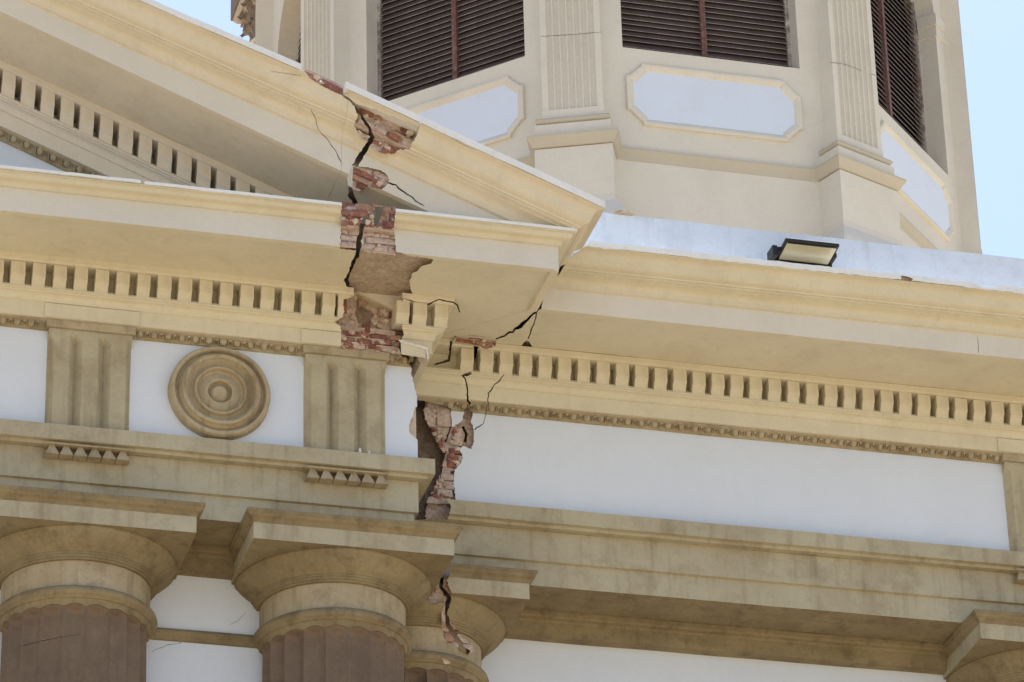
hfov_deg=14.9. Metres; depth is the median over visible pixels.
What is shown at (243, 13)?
corinthian column
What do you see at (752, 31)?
window
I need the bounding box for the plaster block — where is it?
[398,339,428,358]
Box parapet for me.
[557,212,1023,288]
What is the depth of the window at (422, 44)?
40.61 m
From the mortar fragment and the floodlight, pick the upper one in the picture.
the mortar fragment
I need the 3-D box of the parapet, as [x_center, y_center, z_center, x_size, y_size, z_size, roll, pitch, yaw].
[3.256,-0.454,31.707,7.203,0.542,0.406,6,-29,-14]
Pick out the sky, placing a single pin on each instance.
(992, 31)
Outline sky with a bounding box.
[154,0,1023,258]
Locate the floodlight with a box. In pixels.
[767,238,838,266]
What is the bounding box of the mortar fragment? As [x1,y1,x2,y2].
[612,210,634,215]
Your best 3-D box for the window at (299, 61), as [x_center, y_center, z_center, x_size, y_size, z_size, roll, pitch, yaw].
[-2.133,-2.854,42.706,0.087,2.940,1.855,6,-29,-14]
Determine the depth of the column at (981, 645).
31.16 m
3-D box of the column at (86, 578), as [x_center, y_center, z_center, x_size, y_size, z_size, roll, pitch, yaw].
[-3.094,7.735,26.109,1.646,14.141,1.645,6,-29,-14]
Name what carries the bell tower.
on the roof
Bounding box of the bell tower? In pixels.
[255,0,981,253]
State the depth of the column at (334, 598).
29.18 m
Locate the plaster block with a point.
(411, 349)
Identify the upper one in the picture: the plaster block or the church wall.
the plaster block
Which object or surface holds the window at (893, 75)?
in the bell tower
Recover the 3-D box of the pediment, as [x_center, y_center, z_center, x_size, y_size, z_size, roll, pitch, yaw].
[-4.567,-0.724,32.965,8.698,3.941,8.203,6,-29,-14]
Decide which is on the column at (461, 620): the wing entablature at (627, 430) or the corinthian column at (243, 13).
the wing entablature at (627, 430)
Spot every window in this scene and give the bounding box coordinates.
[296,27,300,75]
[377,0,524,100]
[620,0,791,67]
[870,0,927,153]
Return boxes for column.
[0,484,205,681]
[229,507,462,681]
[231,0,255,43]
[404,563,537,681]
[943,609,1023,681]
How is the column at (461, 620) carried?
on the ground
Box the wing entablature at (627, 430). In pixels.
[387,240,1023,643]
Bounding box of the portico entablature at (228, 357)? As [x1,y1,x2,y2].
[0,165,576,546]
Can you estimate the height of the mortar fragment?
0.030 m
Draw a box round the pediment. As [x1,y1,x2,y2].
[0,0,604,350]
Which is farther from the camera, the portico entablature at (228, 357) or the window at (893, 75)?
the window at (893, 75)
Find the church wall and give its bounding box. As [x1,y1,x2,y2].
[0,544,946,681]

